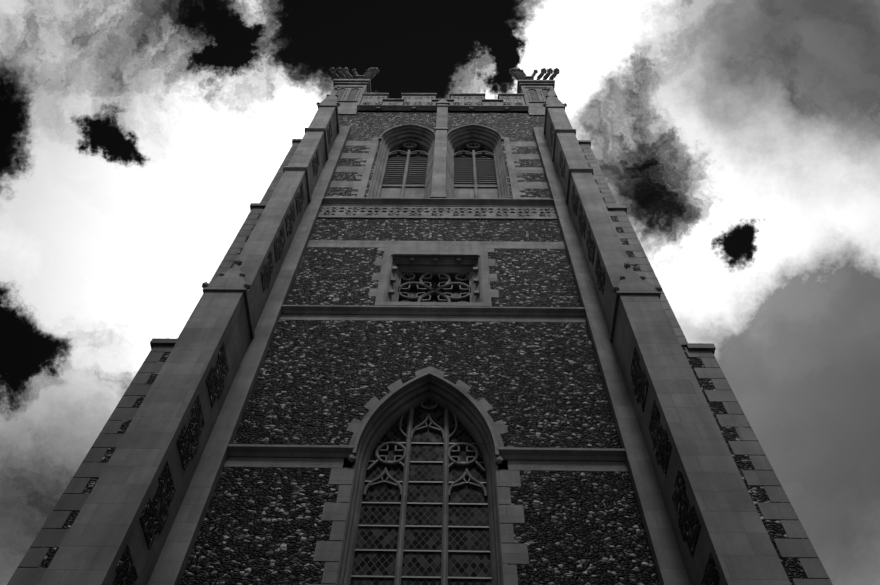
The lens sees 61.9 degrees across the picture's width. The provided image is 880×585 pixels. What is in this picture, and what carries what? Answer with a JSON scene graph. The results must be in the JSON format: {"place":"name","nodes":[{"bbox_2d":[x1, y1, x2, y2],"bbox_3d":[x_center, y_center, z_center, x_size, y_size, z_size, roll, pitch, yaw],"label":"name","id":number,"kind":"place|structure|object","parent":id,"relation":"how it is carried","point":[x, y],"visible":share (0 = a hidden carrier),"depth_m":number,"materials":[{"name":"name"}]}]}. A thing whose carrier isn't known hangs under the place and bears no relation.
{"place":"outdoors","nodes":[
{"label":"outdoors","id":0,"kind":"place"},
{"bbox_2d":[18,97,828,584],"bbox_3d":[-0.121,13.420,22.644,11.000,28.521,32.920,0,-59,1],"label":"tower flint walls","id":1,"kind":"structure","parent":0,"point":[536,385],"depth_m":12.01,"materials":[{"name":"grey stone"}]},
{"bbox_2d":[7,67,832,584],"bbox_3d":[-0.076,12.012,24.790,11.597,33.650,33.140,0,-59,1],"label":"tower stone dressings","id":2,"kind":"structure","parent":1,"relation":"attached to","point":[237,311],"depth_m":11.70,"materials":[{"name":"grey stone"}]},
{"bbox_2d":[350,277,491,584],"bbox_3d":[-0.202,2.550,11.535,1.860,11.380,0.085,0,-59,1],"label":"window glass","id":3,"kind":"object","parent":2,"relation":"attached to","point":[429,563],"visible":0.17,"depth_m":10.40,"materials":[{"name":"black glass"}]},
{"bbox_2d":[351,442,491,579],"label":"window bars","id":4,"kind":"object","parent":2,"relation":"attached to","point":[433,551],"depth_m":10.21,"materials":[{"name":"grey metal"}]},
{"bbox_2d":[383,154,496,184],"bbox_3d":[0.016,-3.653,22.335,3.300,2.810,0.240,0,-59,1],"label":"louvers","id":5,"kind":"object","parent":2,"relation":"attached to","point":[463,170],"visible":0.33,"depth_m":22.23,"materials":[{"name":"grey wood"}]},
{"bbox_2d":[337,90,547,100],"bbox_3d":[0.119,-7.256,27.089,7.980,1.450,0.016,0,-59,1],"label":"turret blind panels","id":6,"kind":"object","parent":2,"relation":"attached to","point":[353,94],"visible":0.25,"depth_m":27.23,"materials":[{"name":"grey stone"}]},
{"bbox_2d":[360,96,525,104],"bbox_3d":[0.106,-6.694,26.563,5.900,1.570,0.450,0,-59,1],"label":"parapet","id":7,"kind":"structure","parent":2,"relation":"attached to","point":[511,100],"depth_m":26.56,"materials":[{"name":"grey stone"}]},
{"bbox_2d":[0,0,879,584],"label":"sky","id":8,"kind":"structure","parent":0,"point":[739,140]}
]}

